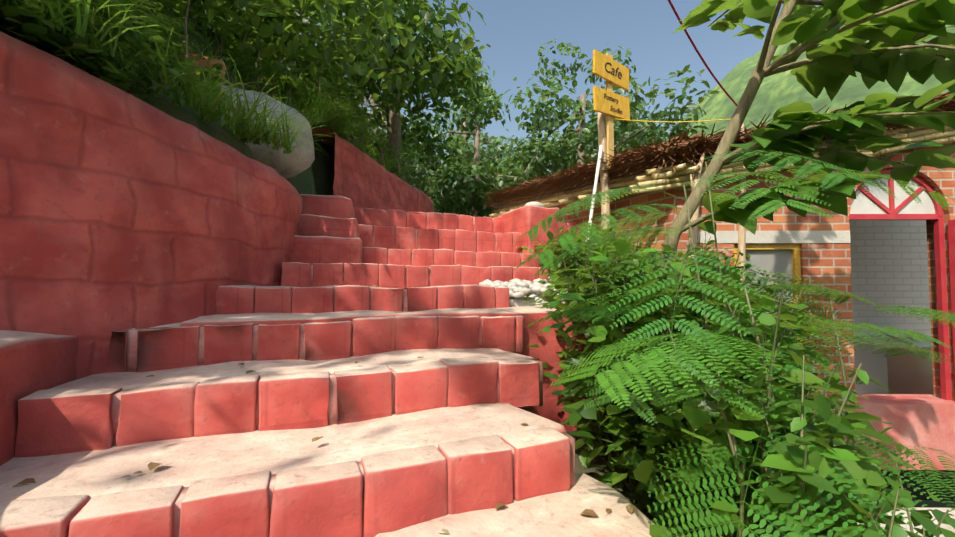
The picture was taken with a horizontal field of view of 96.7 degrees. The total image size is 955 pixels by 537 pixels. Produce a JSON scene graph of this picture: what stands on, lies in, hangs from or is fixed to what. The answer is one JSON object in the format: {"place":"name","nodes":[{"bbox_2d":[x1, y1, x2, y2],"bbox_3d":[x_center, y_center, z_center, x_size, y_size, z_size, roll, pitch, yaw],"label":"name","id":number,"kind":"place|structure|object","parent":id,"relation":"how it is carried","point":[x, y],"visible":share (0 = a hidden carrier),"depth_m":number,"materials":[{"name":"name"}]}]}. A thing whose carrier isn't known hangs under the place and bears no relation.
{"place":"outdoors","nodes":[
{"label":"outdoors","id":0,"kind":"place"},
{"bbox_2d":[65,4,954,526],"bbox_3d":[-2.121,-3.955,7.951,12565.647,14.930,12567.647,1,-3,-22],"label":"ground","id":1,"kind":"structure","parent":0,"point":[317,178],"depth_m":4.18,"materials":[{"name":"soil"}]},
{"bbox_2d":[0,330,77,465],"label":"stair ledge","id":2,"kind":"object","parent":1,"relation":"on","point":[31,362],"visible":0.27,"depth_m":1.38,"materials":[{"name":"red paint"}]},
{"bbox_2d":[0,31,302,378],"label":"retaining wall","id":3,"kind":"structure","parent":1,"relation":"on","point":[120,209],"depth_m":1.87,"materials":[{"name":"red paint"}]},
{"bbox_2d":[0,0,443,197],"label":"slope undergrowth","id":4,"kind":"object","parent":1,"relation":"on","point":[79,34],"visible":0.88,"depth_m":2.99,"materials":[{"name":"green plant"}]},
{"bbox_2d":[179,51,314,178],"bbox_3d":[-2.082,-1.274,3.912,1.096,0.938,0.987,1,-3,-22],"label":"boulder with block","id":5,"kind":"object","parent":1,"relation":"on","point":[295,163],"visible":0.21,"depth_m":3.69,"materials":[{"name":"stone"}]},
{"bbox_2d":[177,0,438,100],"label":"tree","id":6,"kind":"object","parent":1,"relation":"on","point":[266,30],"visible":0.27,"depth_m":4.58,"materials":[{"name":"green plant"}]},
{"bbox_2d":[289,194,361,264],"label":"stairs","id":7,"kind":"structure","parent":1,"relation":"on","point":[327,230],"depth_m":3.72,"materials":[{"name":"red paint"}]},
{"bbox_2d":[0,208,654,536],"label":"stairs","id":8,"kind":"structure","parent":1,"relation":"on","point":[436,439],"depth_m":1.49,"materials":[{"name":"red paint"}]},
{"bbox_2d":[15,263,633,534],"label":"dry leaves","id":9,"kind":"object","parent":8,"relation":"on","point":[587,512],"visible":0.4,"depth_m":1.26,"materials":[{"name":"brown plant"}]},
{"bbox_2d":[293,0,386,129],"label":"tree","id":10,"kind":"object","parent":1,"relation":"on","point":[379,116],"depth_m":11.17,"materials":[{"name":"green plant"}]},
{"bbox_2d":[238,0,482,110],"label":"tree","id":11,"kind":"object","parent":1,"relation":"on","point":[468,43],"visible":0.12,"depth_m":6.92,"materials":[{"name":"green plant"}]},
{"bbox_2d":[312,128,433,212],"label":"retaining wall","id":12,"kind":"structure","parent":1,"relation":"on","point":[363,180],"depth_m":6.41,"materials":[{"name":"red paint"}]},
{"bbox_2d":[288,0,505,191],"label":"tree by upper path","id":13,"kind":"object","parent":1,"relation":"on","point":[421,84],"visible":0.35,"depth_m":10.35,"materials":[{"name":"green plant"}]},
{"bbox_2d":[338,13,469,211],"bbox_3d":[-5.757,-9.115,24.289,10.054,14.664,9.680,0,-2,-10],"label":"tree","id":14,"kind":"object","parent":1,"relation":"on","point":[429,173],"visible":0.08,"depth_m":23.62,"materials":[{"name":"green plant"}]},
{"bbox_2d":[411,95,487,212],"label":"tree","id":15,"kind":"object","parent":1,"relation":"on","point":[460,117],"visible":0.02,"depth_m":43.26,"materials":[{"name":"green plant"}]},
{"bbox_2d":[385,57,539,217],"bbox_3d":[-0.206,-4.538,18.935,7.054,9.155,7.237,-1,-3,30],"label":"tree","id":16,"kind":"object","parent":1,"relation":"on","point":[460,184],"visible":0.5,"depth_m":17.56,"materials":[{"name":"green plant"}]},
{"bbox_2d":[442,96,501,154],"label":"tall thin tree","id":17,"kind":"object","parent":1,"relation":"on","point":[483,138],"visible":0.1,"depth_m":57.05,"materials":[{"name":"green plant"}]},
{"bbox_2d":[420,51,540,216],"bbox_3d":[0.006,-7.846,29.355,9.528,12.602,10.270,1,-3,-22],"label":"tree","id":18,"kind":"object","parent":1,"relation":"on","point":[492,154],"visible":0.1,"depth_m":27.25,"materials":[{"name":"green plant"}]},
{"bbox_2d":[498,205,559,265],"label":"stair cheek block","id":19,"kind":"structure","parent":1,"relation":"on","point":[523,220],"depth_m":4.80,"materials":[{"name":"red paint"}]},
{"bbox_2d":[509,292,564,306],"bbox_3d":[0.485,0.500,3.573,0.922,0.645,0.658,1,-3,-22],"label":"pebble bed mortar","id":20,"kind":"object","parent":1,"relation":"on","point":[515,302],"visible":0.02,"depth_m":3.25,"materials":[{"name":"concrete"}]},
{"bbox_2d":[479,202,574,297],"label":"white pebbles","id":21,"kind":"object","parent":20,"relation":"on","point":[521,288],"visible":0.48,"depth_m":3.38,"materials":[{"name":"white stone"}]},
{"bbox_2d":[581,145,602,282],"bbox_3d":[1.186,-0.332,4.571,0.505,2.098,0.037,2,-3,-33],"label":"white pole","id":22,"kind":"object","parent":1,"relation":"on","point":[596,177],"visible":0.4,"depth_m":4.66,"materials":[{"name":"white metal"}]},
{"bbox_2d":[523,84,665,173],"bbox_3d":[7.214,-2.376,23.929,8.246,13.061,11.666,1,-3,-22],"label":"tree","id":23,"kind":"object","parent":1,"relation":"on","point":[587,108],"visible":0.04,"depth_m":21.30,"materials":[{"name":"green plant"}]},
{"bbox_2d":[478,39,719,213],"bbox_3d":[4.279,-5.117,17.812,9.266,10.241,9.042,0,-2,-7],"label":"tree","id":24,"kind":"object","parent":1,"relation":"on","point":[533,161],"visible":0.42,"depth_m":16.54,"materials":[{"name":"green plant"}]},
{"bbox_2d":[593,49,629,250],"bbox_3d":[1.462,-0.776,4.776,0.633,3.305,0.193,2,-3,-35],"label":"sign post","id":25,"kind":"object","parent":1,"relation":"on","point":[609,103],"visible":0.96,"depth_m":4.76,"materials":[{"name":"yellow wood"}]},
{"bbox_2d":[616,119,730,122],"bbox_3d":[2.086,-1.609,4.548,1.274,0.209,0.009,-1,-3,24],"label":"yellow string","id":26,"kind":"object","parent":25,"relation":"attached to","point":[672,122],"visible":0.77,"depth_m":4.52,"materials":[{"name":"yellow"}]},
{"bbox_2d":[552,107,693,153],"bbox_3d":[10.334,-3.448,29.935,10.276,15.683,11.971,1,-3,-22],"label":"tree","id":27,"kind":"object","parent":1,"relation":"on","point":[648,119],"visible":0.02,"depth_m":29.21,"materials":[{"name":"green plant"}]},
{"bbox_2d":[686,153,704,264],"bbox_3d":[2.016,-0.075,3.993,0.317,2.057,0.138,0,-2,7],"label":"wooden post","id":28,"kind":"object","parent":1,"relation":"on","point":[697,174],"visible":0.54,"depth_m":4.01,"materials":[{"name":"beige wood"}]},
{"bbox_2d":[512,149,954,536],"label":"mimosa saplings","id":29,"kind":"object","parent":1,"relation":"on","point":[658,356],"visible":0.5,"depth_m":1.42,"materials":[{"name":"green plant"}]},
{"bbox_2d":[517,216,954,536],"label":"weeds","id":30,"kind":"object","parent":1,"relation":"on","point":[594,272],"visible":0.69,"depth_m":1.46,"materials":[{"name":"green plant"}]},
{"bbox_2d":[738,122,745,292],"bbox_3d":[2.641,0.253,4.222,0.157,3.954,0.088,-2,-3,36],"label":"wooden post","id":31,"kind":"object","parent":1,"relation":"on","point":[742,238],"depth_m":4.23,"materials":[{"name":"beige wood"}]},
{"bbox_2d":[545,142,954,400],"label":"shed brick walls","id":32,"kind":"structure","parent":1,"relation":"on","point":[829,264],"depth_m":4.27,"materials":[{"name":"brick"}]},
{"bbox_2d":[668,0,737,105],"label":"red cable","id":33,"kind":"object","parent":32,"relation":"attached to","point":[698,52],"visible":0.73,"depth_m":3.62,"materials":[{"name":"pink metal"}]},
{"bbox_2d":[489,125,954,216],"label":"bamboo poles","id":34,"kind":"object","parent":32,"relation":"on","point":[668,177],"visible":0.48,"depth_m":4.17,"materials":[{"name":"beige wood"}]},
{"bbox_2d":[495,125,907,206],"bbox_3d":[3.321,-1.432,5.862,6.133,1.004,3.406,0,-2,1],"label":"shed roof tarp","id":35,"kind":"object","parent":34,"relation":"on","point":[643,171],"visible":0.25,"depth_m":4.61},
{"bbox_2d":[483,89,954,209],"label":"thatched roof","id":36,"kind":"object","parent":34,"relation":"on","point":[680,148],"visible":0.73,"depth_m":4.38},
{"bbox_2d":[734,244,802,354],"bbox_3d":[2.916,0.383,4.305,0.680,1.260,0.080,0,-2,1],"label":"window","id":37,"kind":"structure","parent":32,"relation":"in","point":[780,258],"depth_m":4.32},
{"bbox_2d":[697,231,850,242],"bbox_3d":[2.971,-0.316,4.283,1.512,0.125,0.058,0,-2,1],"label":"lintel band","id":38,"kind":"object","parent":32,"relation":"attached to","point":[792,237],"visible":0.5,"depth_m":4.25,"materials":[{"name":"white concrete"}]},
{"bbox_2d":[849,168,951,399],"bbox_3d":[4.228,0.146,4.309,0.993,2.334,0.060,0,-2,1],"label":"door frame","id":39,"kind":"object","parent":32,"relation":"in","point":[877,203],"visible":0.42,"depth_m":4.32,"materials":[{"name":"red wood"}]},
{"bbox_2d":[948,220,954,372],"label":"open door","id":40,"kind":"structure","parent":39,"relation":"attached to","point":[951,231],"depth_m":4.20,"materials":[{"name":"red wood"}]},
{"bbox_2d":[612,0,954,451],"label":"young broadleaf tree","id":41,"kind":"object","parent":1,"relation":"on","point":[890,31],"visible":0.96,"depth_m":2.13,"materials":[{"name":"green plant"}]},
{"bbox_2d":[856,395,887,395],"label":"shed interior floor","id":42,"kind":"structure","parent":1,"relation":"on","point":[872,395],"depth_m":4.41,"materials":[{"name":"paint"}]},
{"bbox_2d":[854,334,933,393],"bbox_3d":[5.262,1.327,5.230,1.040,0.990,0.700,0,-2,1],"label":"shed steel counter","id":43,"kind":"object","parent":42,"relation":"on","point":[907,373],"visible":0.29,"depth_m":4.93,"materials":[{"name":"grey metal"}]},
{"bbox_2d":[299,0,819,178],"label":"sky","id":44,"kind":"structure","parent":0,"point":[515,31],"materials":[{"name":"blue"}]},
{"bbox_2d":[668,25,954,140],"bbox_3d":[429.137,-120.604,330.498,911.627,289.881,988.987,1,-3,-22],"label":"hill","id":45,"kind":"structure","parent":0,"point":[775,92],"depth_m":268.86,"materials":[{"name":"green plant"}]},
{"bbox_2d":[815,501,954,536],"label":"paving","id":46,"kind":"structure","parent":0,"point":[942,525],"depth_m":4.16,"materials":[{"name":"white stone"}]},
{"bbox_2d":[849,220,930,339],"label":"brick wall","id":47,"kind":"structure","parent":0,"point":[889,262],"depth_m":5.76,"materials":[{"name":"grey brick"}]},
{"bbox_2d":[830,394,954,469],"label":"wall","id":48,"kind":"structure","parent":0,"point":[923,420],"depth_m":4.10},
{"bbox_2d":[881,470,954,500],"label":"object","id":49,"kind":"object","parent":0,"point":[924,496],"visible":0.22,"depth_m":4.58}
]}

